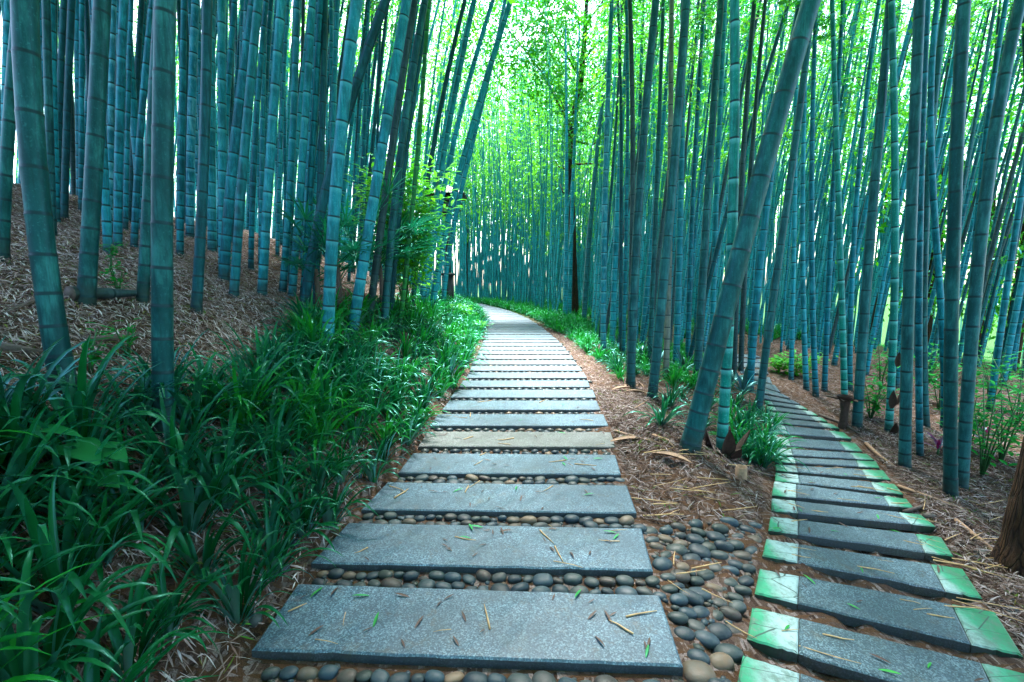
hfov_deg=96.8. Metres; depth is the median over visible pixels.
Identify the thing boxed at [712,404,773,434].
strap leaf plant
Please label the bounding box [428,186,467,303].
lamp post
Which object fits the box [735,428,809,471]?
strap leaf plant
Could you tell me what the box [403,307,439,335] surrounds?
strap leaf plant
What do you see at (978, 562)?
fallen twig
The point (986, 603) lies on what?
fallen twig
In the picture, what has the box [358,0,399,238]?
bamboo
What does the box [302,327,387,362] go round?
strap leaf plant
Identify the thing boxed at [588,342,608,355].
strap leaf plant
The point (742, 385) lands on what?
dark leaf plant
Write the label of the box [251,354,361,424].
strap leaf plant
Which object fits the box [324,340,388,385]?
strap leaf plant
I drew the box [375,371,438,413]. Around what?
strap leaf plant
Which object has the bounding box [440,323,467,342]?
strap leaf plant
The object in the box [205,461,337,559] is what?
strap leaf plant
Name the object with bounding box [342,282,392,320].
strap leaf plant
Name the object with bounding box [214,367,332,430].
strap leaf plant
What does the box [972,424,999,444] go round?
ti plant
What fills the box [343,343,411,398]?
strap leaf plant
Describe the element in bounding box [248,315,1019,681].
pebble bed
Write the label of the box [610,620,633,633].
fallen twig
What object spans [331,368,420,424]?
strap leaf plant
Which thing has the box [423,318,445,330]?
strap leaf plant
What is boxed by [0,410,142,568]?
strap leaf plant
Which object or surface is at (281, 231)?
bamboo
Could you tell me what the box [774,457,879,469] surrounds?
stone slab
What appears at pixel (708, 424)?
strap leaf plant
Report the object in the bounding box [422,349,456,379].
strap leaf plant
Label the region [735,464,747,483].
bamboo stump
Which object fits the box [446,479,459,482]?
river pebble
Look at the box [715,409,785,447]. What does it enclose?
strap leaf plant
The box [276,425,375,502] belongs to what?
strap leaf plant
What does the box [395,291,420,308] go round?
strap leaf plant
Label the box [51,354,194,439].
strap leaf plant
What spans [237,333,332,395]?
strap leaf plant
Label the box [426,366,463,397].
strap leaf plant
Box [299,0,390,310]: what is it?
bamboo
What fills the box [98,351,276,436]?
strap leaf plant
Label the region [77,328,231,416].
strap leaf plant
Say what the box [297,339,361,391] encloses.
strap leaf plant
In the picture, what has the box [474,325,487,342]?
strap leaf plant
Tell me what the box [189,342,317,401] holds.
strap leaf plant
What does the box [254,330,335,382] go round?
strap leaf plant
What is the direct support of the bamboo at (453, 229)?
on the ground
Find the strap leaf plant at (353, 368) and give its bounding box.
[313,349,394,400]
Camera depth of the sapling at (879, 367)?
6.93 m
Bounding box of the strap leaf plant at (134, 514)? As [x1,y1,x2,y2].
[19,414,231,566]
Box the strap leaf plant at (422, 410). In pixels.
[404,391,448,431]
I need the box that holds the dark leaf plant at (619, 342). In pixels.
[608,334,625,352]
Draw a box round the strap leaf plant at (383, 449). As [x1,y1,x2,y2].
[355,419,418,462]
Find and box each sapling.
[846,376,899,418]
[866,338,899,393]
[913,343,962,392]
[913,350,977,408]
[934,395,1006,442]
[941,369,1023,477]
[958,337,1023,395]
[973,366,1023,462]
[976,346,1023,423]
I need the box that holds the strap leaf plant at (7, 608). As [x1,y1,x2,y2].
[0,495,141,640]
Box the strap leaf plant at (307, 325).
[271,301,362,356]
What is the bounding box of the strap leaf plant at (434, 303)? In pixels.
[415,293,451,314]
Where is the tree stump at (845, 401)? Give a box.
[820,394,869,428]
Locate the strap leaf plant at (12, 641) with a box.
[0,559,116,681]
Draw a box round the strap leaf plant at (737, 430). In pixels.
[708,415,760,444]
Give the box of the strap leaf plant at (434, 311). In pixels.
[418,295,453,324]
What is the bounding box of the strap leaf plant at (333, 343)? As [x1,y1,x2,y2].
[313,316,356,356]
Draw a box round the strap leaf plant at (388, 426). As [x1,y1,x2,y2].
[357,401,417,449]
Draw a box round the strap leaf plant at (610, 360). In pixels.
[595,351,623,368]
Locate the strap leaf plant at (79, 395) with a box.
[0,333,180,464]
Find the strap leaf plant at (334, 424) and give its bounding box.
[263,395,374,467]
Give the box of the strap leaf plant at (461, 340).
[454,329,483,350]
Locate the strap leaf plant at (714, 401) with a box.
[690,390,718,408]
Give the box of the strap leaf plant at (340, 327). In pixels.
[335,323,373,352]
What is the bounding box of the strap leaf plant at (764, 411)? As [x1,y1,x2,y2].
[754,401,789,421]
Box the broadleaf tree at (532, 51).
[419,0,674,314]
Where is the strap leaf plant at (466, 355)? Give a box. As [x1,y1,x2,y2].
[450,336,489,369]
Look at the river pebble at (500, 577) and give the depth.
2.20 m
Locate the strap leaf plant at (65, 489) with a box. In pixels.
[0,414,170,522]
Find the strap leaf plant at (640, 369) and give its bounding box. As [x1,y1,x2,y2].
[635,361,649,374]
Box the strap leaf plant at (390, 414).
[366,389,415,430]
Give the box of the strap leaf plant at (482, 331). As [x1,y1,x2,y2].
[474,324,488,339]
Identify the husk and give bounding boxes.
[610,436,638,441]
[612,386,630,389]
[614,429,661,443]
[627,389,646,392]
[652,451,691,462]
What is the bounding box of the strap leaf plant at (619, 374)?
[607,364,625,382]
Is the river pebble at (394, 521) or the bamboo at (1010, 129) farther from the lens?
the bamboo at (1010, 129)
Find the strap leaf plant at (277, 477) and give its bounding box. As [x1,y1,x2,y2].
[224,420,335,513]
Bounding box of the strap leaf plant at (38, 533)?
[0,466,178,644]
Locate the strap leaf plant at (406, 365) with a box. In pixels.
[356,344,419,379]
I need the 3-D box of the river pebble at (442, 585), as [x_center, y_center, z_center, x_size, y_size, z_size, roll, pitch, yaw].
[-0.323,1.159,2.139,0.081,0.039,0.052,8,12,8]
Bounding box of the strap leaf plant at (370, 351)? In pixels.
[344,328,401,359]
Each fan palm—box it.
[270,238,374,315]
[273,192,392,321]
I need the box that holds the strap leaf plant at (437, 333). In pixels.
[420,319,456,345]
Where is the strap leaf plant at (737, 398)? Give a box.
[715,389,765,407]
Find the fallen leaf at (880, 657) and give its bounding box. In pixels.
[869,653,889,662]
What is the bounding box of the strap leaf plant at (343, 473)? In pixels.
[297,422,387,491]
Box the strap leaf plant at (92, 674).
[38,605,220,681]
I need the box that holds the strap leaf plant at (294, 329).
[254,307,335,348]
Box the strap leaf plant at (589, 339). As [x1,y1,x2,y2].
[583,331,598,345]
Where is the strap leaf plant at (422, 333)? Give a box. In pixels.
[402,317,445,351]
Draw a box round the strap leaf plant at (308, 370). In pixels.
[280,346,385,405]
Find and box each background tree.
[431,51,516,295]
[499,73,558,230]
[776,120,857,257]
[784,41,1014,334]
[798,24,1022,342]
[817,56,1023,357]
[820,51,1023,368]
[907,3,1022,265]
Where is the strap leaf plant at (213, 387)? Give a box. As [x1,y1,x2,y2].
[128,362,260,417]
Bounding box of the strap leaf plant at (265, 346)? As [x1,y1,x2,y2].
[210,322,310,378]
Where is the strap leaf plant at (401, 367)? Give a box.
[384,343,427,385]
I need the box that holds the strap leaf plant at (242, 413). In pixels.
[176,354,322,434]
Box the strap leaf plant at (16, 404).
[0,336,134,471]
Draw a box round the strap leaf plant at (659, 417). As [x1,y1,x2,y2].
[622,394,687,427]
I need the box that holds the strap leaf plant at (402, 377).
[371,364,424,396]
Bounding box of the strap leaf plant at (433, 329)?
[422,316,445,333]
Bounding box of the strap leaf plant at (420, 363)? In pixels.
[395,341,440,380]
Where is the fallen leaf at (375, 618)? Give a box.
[373,612,378,626]
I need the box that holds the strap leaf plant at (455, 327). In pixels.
[437,317,467,341]
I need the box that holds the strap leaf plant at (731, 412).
[709,396,757,424]
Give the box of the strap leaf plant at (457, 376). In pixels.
[437,364,471,388]
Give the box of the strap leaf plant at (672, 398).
[651,380,689,406]
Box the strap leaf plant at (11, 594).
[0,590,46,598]
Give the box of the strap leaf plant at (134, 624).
[38,547,232,681]
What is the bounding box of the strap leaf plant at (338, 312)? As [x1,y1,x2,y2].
[299,290,365,330]
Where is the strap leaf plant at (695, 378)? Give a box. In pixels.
[683,367,697,389]
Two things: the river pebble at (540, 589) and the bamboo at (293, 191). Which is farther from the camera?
the bamboo at (293, 191)
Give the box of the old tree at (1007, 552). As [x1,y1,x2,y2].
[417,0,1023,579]
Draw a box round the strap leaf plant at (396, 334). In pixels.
[377,311,420,341]
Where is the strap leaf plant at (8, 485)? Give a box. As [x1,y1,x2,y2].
[0,442,80,528]
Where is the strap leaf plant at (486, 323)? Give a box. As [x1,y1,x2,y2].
[472,311,495,331]
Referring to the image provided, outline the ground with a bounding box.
[0,186,1023,681]
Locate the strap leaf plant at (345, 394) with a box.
[317,374,389,420]
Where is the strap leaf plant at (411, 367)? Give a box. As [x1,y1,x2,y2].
[383,348,438,384]
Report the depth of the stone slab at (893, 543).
2.78 m
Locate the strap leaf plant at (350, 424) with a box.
[331,396,401,450]
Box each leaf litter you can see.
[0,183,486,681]
[536,322,1023,659]
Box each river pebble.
[261,666,280,680]
[279,665,298,679]
[296,666,318,680]
[311,578,325,584]
[317,570,328,577]
[318,664,338,680]
[327,568,344,578]
[335,580,352,585]
[336,668,356,681]
[342,572,355,579]
[353,582,365,585]
[355,572,366,579]
[355,670,372,681]
[358,520,372,523]
[362,513,373,519]
[366,571,377,580]
[367,579,380,586]
[370,669,389,681]
[373,519,387,523]
[375,515,383,519]
[378,570,392,579]
[381,577,401,587]
[383,512,396,519]
[388,519,401,523]
[388,672,410,681]
[393,571,404,578]
[401,583,416,587]
[402,518,415,524]
[403,571,418,580]
[405,476,414,480]
[411,673,424,681]
[412,480,423,482]
[414,515,424,521]
[415,474,428,481]
[418,576,427,580]
[418,579,434,588]
[424,670,444,681]
[425,521,434,524]
[426,514,434,519]
[428,475,437,480]
[428,571,444,580]
[433,479,445,482]
[434,521,447,524]
[435,515,442,519]
[435,581,451,588]
[443,572,461,582]
[444,513,456,520]
[444,671,463,681]
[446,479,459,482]
[447,475,457,480]
[451,581,463,588]
[457,514,471,521]
[460,480,472,483]
[461,520,473,524]
[462,574,475,583]
[462,671,487,681]
[465,474,478,481]
[465,586,476,589]
[471,516,480,521]
[476,569,490,581]
[477,585,488,589]
[478,475,489,481]
[481,516,489,521]
[485,522,496,525]
[487,673,506,681]
[490,583,509,590]
[491,481,503,483]
[491,572,506,582]
[497,477,508,481]
[497,523,507,525]
[498,515,506,520]
[504,480,514,483]
[506,516,519,523]
[507,574,521,583]
[507,673,532,681]
[508,523,520,525]
[510,582,528,591]
[520,516,536,524]
[522,480,533,483]
[523,575,532,582]
[531,586,550,591]
[532,522,547,526]
[532,573,552,586]
[532,670,556,681]
[533,476,545,481]
[534,480,544,483]
[537,516,550,523]
[545,481,558,483]
[547,523,562,526]
[550,516,564,522]
[552,584,568,592]
[553,577,563,584]
[556,478,564,482]
[558,677,576,681]
[563,573,581,585]
[564,475,578,483]
[564,514,578,523]
[569,585,588,593]
[578,477,590,482]
[579,516,592,524]
[583,520,597,527]
[584,577,598,587]
[589,589,600,593]
[594,519,603,523]
[594,675,617,681]
[597,477,605,481]
[598,524,608,527]
[599,577,615,586]
[601,587,613,593]
[604,517,618,523]
[605,477,614,481]
[609,523,622,527]
[615,477,624,481]
[615,575,633,586]
[615,586,637,594]
[619,515,634,525]
[632,524,646,532]
[635,580,645,586]
[636,586,652,594]
[643,679,658,681]
[645,536,658,542]
[645,575,659,586]
[646,526,657,533]
[648,542,663,549]
[652,557,672,570]
[653,592,666,599]
[658,534,672,543]
[659,526,672,534]
[660,551,671,557]
[660,573,675,580]
[661,584,677,593]
[666,543,687,555]
[667,611,687,624]
[669,593,687,606]
[670,522,685,531]
[670,569,690,583]
[672,539,687,546]
[672,582,684,592]
[674,532,686,539]
[674,626,694,640]
[676,562,689,570]
[678,607,696,618]
[679,588,703,605]
[682,553,700,560]
[682,660,716,681]
[686,534,704,543]
[686,619,705,629]
[687,649,709,664]
[688,519,702,528]
[688,543,710,558]
[688,587,711,601]
[689,576,704,585]
[690,527,705,536]
[691,606,709,617]
[694,630,720,649]
[696,569,714,580]
[701,541,716,550]
[705,583,722,591]
[706,531,725,540]
[707,622,732,640]
[708,678,724,681]
[709,563,721,571]
[709,652,733,670]
[710,550,728,559]
[711,523,728,534]
[712,598,727,607]
[713,610,723,620]
[713,643,743,662]
[714,540,733,551]
[719,606,741,621]
[720,517,738,526]
[722,566,739,575]
[724,577,737,586]
[725,624,741,633]
[727,592,743,601]
[728,540,743,549]
[728,559,742,569]
[728,600,746,614]
[732,533,743,537]
[732,551,751,559]
[734,585,751,594]
[737,575,753,586]
[738,525,755,532]
[742,564,755,573]
[744,546,756,553]
[747,535,761,542]
[748,522,761,528]
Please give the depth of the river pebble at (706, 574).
2.30 m
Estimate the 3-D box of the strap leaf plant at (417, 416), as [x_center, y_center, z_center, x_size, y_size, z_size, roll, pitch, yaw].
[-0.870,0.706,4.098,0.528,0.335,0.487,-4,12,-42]
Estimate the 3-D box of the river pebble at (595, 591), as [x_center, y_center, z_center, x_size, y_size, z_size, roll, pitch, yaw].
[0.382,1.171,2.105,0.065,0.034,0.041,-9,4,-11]
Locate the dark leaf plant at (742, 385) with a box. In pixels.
[731,364,771,399]
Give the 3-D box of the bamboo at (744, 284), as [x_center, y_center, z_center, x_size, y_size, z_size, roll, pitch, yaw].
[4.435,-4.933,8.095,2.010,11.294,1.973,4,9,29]
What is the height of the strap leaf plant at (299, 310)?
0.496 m
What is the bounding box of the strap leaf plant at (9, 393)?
[0,337,88,422]
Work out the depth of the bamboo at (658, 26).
9.91 m
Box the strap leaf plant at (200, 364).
[174,344,260,399]
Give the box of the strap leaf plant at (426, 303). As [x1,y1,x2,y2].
[410,296,440,316]
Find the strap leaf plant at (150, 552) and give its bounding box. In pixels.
[0,464,199,586]
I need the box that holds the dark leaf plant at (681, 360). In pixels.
[669,347,694,370]
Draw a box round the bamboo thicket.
[0,0,1023,366]
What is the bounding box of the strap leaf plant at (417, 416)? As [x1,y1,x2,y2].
[395,399,440,437]
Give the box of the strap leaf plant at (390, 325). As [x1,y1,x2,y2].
[361,303,417,339]
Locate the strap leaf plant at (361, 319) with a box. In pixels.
[335,301,384,334]
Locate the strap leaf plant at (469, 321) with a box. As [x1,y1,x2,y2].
[459,315,479,327]
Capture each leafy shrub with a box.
[291,168,440,305]
[337,211,438,310]
[342,140,465,310]
[450,303,475,317]
[472,321,488,329]
[768,353,787,372]
[773,349,837,376]
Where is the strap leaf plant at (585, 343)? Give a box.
[576,337,596,350]
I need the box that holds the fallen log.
[64,286,150,301]
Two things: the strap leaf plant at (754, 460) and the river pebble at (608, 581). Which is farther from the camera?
the strap leaf plant at (754, 460)
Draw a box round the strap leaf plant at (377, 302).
[348,286,401,312]
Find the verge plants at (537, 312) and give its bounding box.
[454,293,835,388]
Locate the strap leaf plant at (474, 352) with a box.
[465,334,490,356]
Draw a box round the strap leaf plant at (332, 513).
[293,470,379,529]
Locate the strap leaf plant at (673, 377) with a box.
[659,364,690,387]
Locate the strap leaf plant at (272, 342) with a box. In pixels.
[225,320,315,365]
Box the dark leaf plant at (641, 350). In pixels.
[636,340,647,355]
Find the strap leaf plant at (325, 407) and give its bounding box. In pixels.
[265,351,386,430]
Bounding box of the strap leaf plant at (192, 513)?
[86,427,305,574]
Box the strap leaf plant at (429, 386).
[402,367,453,407]
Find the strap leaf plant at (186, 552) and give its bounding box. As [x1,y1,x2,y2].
[136,500,268,593]
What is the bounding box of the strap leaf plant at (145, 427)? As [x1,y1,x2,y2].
[83,382,257,503]
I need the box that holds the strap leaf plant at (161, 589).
[76,550,245,681]
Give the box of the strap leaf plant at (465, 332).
[454,322,486,345]
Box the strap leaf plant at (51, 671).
[21,651,82,681]
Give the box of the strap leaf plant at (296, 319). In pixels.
[270,304,340,343]
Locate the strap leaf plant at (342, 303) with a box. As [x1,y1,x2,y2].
[305,286,364,318]
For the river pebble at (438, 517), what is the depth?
2.76 m
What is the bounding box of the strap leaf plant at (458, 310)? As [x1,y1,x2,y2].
[445,306,467,316]
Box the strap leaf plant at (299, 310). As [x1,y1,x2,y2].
[260,291,337,336]
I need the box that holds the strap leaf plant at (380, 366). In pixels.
[339,348,398,381]
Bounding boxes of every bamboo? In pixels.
[0,0,3,20]
[0,0,9,141]
[0,23,15,263]
[0,68,0,133]
[10,0,76,396]
[40,4,41,53]
[41,0,57,237]
[41,45,43,105]
[51,0,60,222]
[55,0,57,58]
[57,0,67,191]
[58,0,64,74]
[60,0,75,220]
[65,48,75,194]
[69,13,89,193]
[74,0,84,195]
[75,0,111,308]
[78,0,84,211]
[84,86,86,133]
[85,0,90,97]
[88,0,91,25]
[91,0,112,253]
[106,88,107,124]
[107,0,116,234]
[113,0,127,247]
[113,103,114,189]
[115,51,116,92]
[116,0,125,185]
[123,0,133,230]
[126,0,142,230]
[129,0,144,222]
[130,0,152,248]
[135,0,153,305]
[139,0,146,169]
[150,0,176,438]
[175,91,178,229]
[176,0,187,256]
[177,0,180,57]
[184,15,188,222]
[185,0,199,238]
[188,0,198,197]
[190,0,212,314]
[196,75,198,137]
[197,5,200,114]
[207,0,217,253]
[215,13,216,49]
[216,0,237,247]
[217,0,226,267]
[217,0,253,282]
[226,0,227,161]
[228,0,262,297]
[228,42,234,151]
[229,0,234,205]
[229,0,234,242]
[234,0,247,216]
[234,17,239,97]
[235,1,237,67]
[239,0,243,231]
[239,8,243,60]
[246,6,262,229]
[247,0,268,270]
[254,68,259,221]
[256,0,285,298]
[258,0,273,224]
[258,25,266,263]
[266,0,276,140]
[270,32,282,245]
[275,0,289,256]
[276,0,286,206]
[278,0,299,294]
[283,71,299,229]
[283,79,286,214]
[287,0,315,298]
[288,0,293,283]
[293,12,307,218]
[299,0,301,43]
[299,0,304,258]
[299,0,323,298]
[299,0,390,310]
[300,201,303,267]
[302,0,317,254]
[306,0,345,216]
[311,9,334,225]
[312,0,327,305]
[313,0,343,192]
[315,12,328,155]
[318,1,341,254]
[320,0,349,263]
[322,0,362,341]
[323,0,334,256]
[328,0,393,235]
[329,0,333,119]
[330,0,339,151]
[337,0,401,260]
[345,0,399,277]
[347,0,369,281]
[348,0,411,339]
[351,0,366,273]
[355,2,398,241]
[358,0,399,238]
[360,0,400,282]
[364,7,388,221]
[365,0,417,323]
[367,0,373,105]
[381,0,428,326]
[383,4,434,283]
[390,0,431,310]
[397,0,430,327]
[403,0,419,105]
[410,0,466,309]
[419,0,476,301]
[425,0,494,300]
[430,1,511,306]
[441,0,506,304]
[545,23,592,314]
[551,23,593,313]
[582,0,623,319]
[583,0,665,338]
[587,1,676,346]
[590,0,636,354]
[598,0,642,343]
[601,0,650,356]
[606,3,676,335]
[612,0,667,342]
[623,0,659,387]
[625,0,634,369]
[633,0,692,346]
[634,0,698,345]
[637,0,742,349]
[638,0,679,363]
[640,0,713,344]
[640,0,729,333]
[647,0,689,399]
[657,0,728,201]
[662,0,673,378]
[664,0,740,346]
[673,0,684,363]
[676,0,717,359]
[678,0,820,453]
[681,0,767,324]
[687,0,790,359]
[692,0,729,295]
[693,0,723,374]
[700,5,779,333]
[703,0,749,458]
[703,0,779,352]
[705,0,794,308]
[709,0,727,331]
[726,0,812,349]
[727,0,791,370]
[732,0,756,373]
[746,0,800,391]
[750,0,846,390]
[754,30,812,414]
[758,0,794,127]
[764,1,855,71]
[765,0,829,352]
[778,0,851,396]
[786,0,884,349]
[788,5,797,380]
[789,0,870,394]
[810,0,889,339]
[817,0,932,355]
[820,25,912,355]
[821,0,872,391]
[829,0,954,353]
[831,3,913,365]
[844,0,880,390]
[844,0,931,353]
[851,0,888,428]
[865,0,986,375]
[873,0,991,346]
[884,0,900,434]
[887,1,1013,355]
[895,40,954,387]
[897,0,925,468]
[897,0,1006,353]
[913,0,1004,358]
[914,0,1010,352]
[914,4,1018,355]
[915,0,930,457]
[923,0,948,428]
[927,0,944,430]
[928,0,1012,377]
[928,0,1022,359]
[937,5,1022,362]
[942,0,971,497]
[958,0,1023,493]
[959,2,1021,297]
[959,95,1023,318]
[960,23,1022,256]
[960,194,1017,364]
[961,57,1023,366]
[969,0,1008,280]
[971,0,1011,59]
[971,0,1023,86]
[977,181,1019,366]
[979,146,1023,333]
[980,1,1023,263]
[986,0,1023,411]
[990,32,1023,374]
[999,256,1023,385]
[1000,109,1023,364]
[1001,70,1022,363]
[1007,296,1023,379]
[1009,86,1023,371]
[1019,354,1023,377]
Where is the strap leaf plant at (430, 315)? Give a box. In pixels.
[411,303,449,325]
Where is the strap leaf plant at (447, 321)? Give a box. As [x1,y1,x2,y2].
[437,309,465,328]
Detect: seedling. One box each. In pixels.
[74,322,115,373]
[98,264,129,298]
[99,318,141,357]
[100,242,123,269]
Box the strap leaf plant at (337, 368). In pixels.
[308,328,380,380]
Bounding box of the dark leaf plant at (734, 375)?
[720,362,749,387]
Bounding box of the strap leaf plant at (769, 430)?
[745,414,789,437]
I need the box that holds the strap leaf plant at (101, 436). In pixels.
[0,362,163,480]
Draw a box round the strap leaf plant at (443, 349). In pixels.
[424,335,473,363]
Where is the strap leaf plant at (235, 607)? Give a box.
[173,528,314,627]
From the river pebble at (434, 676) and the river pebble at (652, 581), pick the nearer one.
the river pebble at (434, 676)
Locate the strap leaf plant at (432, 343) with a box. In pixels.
[415,328,452,353]
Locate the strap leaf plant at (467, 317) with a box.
[457,309,477,324]
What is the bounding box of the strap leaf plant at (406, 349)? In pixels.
[385,322,432,358]
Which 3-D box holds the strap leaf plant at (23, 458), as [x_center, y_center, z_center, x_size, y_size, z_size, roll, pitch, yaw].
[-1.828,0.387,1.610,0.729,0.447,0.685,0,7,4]
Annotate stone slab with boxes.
[252,584,682,676]
[311,523,652,576]
[361,482,636,517]
[398,453,620,478]
[418,431,615,450]
[430,414,607,429]
[442,400,600,412]
[450,390,595,399]
[459,380,589,388]
[466,372,586,379]
[470,366,581,372]
[471,360,576,365]
[476,355,573,359]
[478,351,569,354]
[480,347,565,350]
[481,343,562,346]
[483,337,556,339]
[483,340,559,342]
[484,335,552,336]
[485,313,516,314]
[486,332,550,334]
[487,319,529,319]
[487,330,546,331]
[488,318,527,318]
[488,323,537,324]
[488,325,538,325]
[488,326,542,327]
[488,328,544,329]
[489,317,524,317]
[489,320,532,321]
[490,321,534,322]
[491,315,522,316]
[737,354,760,358]
[737,358,760,362]
[737,363,759,368]
[738,656,823,681]
[740,369,768,374]
[747,608,1023,681]
[754,376,771,383]
[754,381,780,392]
[755,569,1022,659]
[762,539,982,601]
[764,389,789,399]
[764,395,799,404]
[764,401,807,410]
[767,406,817,416]
[768,517,953,560]
[770,412,827,422]
[771,417,838,430]
[771,424,850,440]
[771,482,911,511]
[771,499,935,532]
[774,448,873,460]
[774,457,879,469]
[775,436,861,452]
[775,464,890,481]
[775,473,902,497]
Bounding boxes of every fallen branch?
[0,342,42,355]
[1,290,63,315]
[82,332,142,343]
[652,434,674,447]
[724,463,772,476]
[818,413,863,437]
[864,442,892,464]
[886,463,937,481]
[897,484,963,509]
[902,494,982,512]
[954,518,991,549]
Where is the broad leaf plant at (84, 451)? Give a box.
[17,424,132,489]
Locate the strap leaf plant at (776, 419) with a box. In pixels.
[754,409,795,430]
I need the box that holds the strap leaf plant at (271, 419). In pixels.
[188,389,333,477]
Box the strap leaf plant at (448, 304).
[437,301,453,316]
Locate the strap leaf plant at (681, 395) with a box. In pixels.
[666,382,693,400]
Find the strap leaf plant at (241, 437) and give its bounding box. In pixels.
[158,401,285,468]
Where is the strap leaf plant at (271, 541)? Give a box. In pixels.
[216,500,344,605]
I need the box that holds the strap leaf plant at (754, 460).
[734,430,781,465]
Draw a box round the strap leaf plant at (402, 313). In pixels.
[375,300,415,330]
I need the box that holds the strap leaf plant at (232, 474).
[134,405,311,511]
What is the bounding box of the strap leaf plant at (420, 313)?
[405,304,432,319]
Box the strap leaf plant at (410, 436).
[383,406,437,450]
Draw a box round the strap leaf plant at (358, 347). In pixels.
[333,321,392,366]
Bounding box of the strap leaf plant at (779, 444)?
[743,421,806,462]
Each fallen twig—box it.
[484,604,490,629]
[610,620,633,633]
[626,610,656,617]
[631,497,675,502]
[643,513,683,515]
[651,503,675,504]
[670,488,710,491]
[676,569,705,573]
[691,562,720,568]
[702,588,731,602]
[725,621,755,637]
[799,645,860,663]
[823,633,853,639]
[858,566,894,573]
[927,613,952,617]
[932,557,1010,578]
[933,559,976,568]
[944,605,982,608]
[952,558,1007,567]
[952,599,1022,621]
[956,597,1022,609]
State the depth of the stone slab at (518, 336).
11.68 m
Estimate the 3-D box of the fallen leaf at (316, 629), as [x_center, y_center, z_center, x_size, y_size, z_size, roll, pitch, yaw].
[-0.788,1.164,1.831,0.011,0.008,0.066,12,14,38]
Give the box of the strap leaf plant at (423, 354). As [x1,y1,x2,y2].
[405,334,442,358]
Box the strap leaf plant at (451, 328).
[440,321,463,336]
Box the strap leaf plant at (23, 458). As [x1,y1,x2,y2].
[6,404,154,505]
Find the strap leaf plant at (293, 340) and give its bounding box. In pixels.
[253,331,340,359]
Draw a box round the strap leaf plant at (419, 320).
[403,304,434,332]
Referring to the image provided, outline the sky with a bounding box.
[0,0,1023,287]
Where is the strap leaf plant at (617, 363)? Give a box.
[601,353,626,372]
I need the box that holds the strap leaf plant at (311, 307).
[276,291,347,333]
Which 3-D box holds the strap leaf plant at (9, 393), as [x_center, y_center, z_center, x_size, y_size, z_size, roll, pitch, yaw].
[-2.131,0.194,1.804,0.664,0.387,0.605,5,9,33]
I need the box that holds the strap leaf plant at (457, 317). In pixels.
[447,311,467,323]
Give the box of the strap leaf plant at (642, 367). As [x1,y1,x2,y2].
[637,358,650,373]
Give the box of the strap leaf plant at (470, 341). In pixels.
[451,334,487,362]
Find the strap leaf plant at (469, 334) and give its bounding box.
[456,325,483,344]
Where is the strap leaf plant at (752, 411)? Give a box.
[732,395,773,424]
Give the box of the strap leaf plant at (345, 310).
[343,291,371,320]
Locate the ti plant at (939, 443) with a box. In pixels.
[924,431,942,454]
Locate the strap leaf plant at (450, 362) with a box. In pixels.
[424,340,475,381]
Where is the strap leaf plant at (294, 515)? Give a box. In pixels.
[241,471,343,556]
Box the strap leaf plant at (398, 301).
[396,292,416,309]
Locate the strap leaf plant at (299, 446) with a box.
[255,400,354,467]
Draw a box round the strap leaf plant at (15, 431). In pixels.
[0,386,39,450]
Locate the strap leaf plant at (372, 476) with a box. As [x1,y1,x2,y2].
[338,435,405,482]
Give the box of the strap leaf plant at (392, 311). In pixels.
[376,298,410,318]
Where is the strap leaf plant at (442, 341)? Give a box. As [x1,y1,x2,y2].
[429,326,467,355]
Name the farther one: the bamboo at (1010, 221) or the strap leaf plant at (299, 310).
the bamboo at (1010, 221)
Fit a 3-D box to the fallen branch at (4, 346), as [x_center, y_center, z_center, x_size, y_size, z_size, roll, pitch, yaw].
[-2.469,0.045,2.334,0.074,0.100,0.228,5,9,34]
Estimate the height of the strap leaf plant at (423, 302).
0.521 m
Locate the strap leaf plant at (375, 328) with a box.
[360,314,399,340]
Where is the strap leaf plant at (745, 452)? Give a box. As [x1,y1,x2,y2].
[735,430,775,461]
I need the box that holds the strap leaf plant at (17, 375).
[0,318,68,382]
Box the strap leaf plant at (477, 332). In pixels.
[466,324,487,339]
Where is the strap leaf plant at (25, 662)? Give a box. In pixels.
[0,529,183,681]
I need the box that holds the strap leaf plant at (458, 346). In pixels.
[444,337,469,355]
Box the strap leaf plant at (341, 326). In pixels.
[309,305,368,341]
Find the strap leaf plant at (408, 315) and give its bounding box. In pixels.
[397,306,426,324]
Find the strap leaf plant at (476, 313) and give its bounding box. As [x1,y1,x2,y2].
[471,309,487,320]
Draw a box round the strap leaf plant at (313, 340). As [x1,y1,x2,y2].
[281,320,351,366]
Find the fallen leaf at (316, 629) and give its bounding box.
[308,625,322,635]
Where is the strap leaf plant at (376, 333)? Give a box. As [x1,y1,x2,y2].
[339,311,405,355]
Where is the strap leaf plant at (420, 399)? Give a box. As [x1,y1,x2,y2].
[404,387,442,414]
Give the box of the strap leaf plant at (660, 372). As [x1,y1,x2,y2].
[640,365,668,378]
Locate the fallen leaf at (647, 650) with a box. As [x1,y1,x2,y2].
[645,644,648,656]
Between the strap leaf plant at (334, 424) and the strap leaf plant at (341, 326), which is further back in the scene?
the strap leaf plant at (341, 326)
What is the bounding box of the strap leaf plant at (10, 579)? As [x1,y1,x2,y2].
[0,512,33,613]
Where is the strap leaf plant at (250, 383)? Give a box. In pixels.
[178,330,320,416]
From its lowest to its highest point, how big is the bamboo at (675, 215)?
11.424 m
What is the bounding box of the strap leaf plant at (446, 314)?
[438,304,461,322]
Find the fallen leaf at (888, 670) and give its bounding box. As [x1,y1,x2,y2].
[879,669,899,673]
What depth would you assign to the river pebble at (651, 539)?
2.54 m
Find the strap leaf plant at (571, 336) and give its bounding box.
[565,332,577,340]
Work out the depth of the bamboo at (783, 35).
11.16 m
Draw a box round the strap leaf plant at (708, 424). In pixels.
[681,407,729,427]
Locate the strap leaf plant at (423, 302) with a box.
[410,295,439,312]

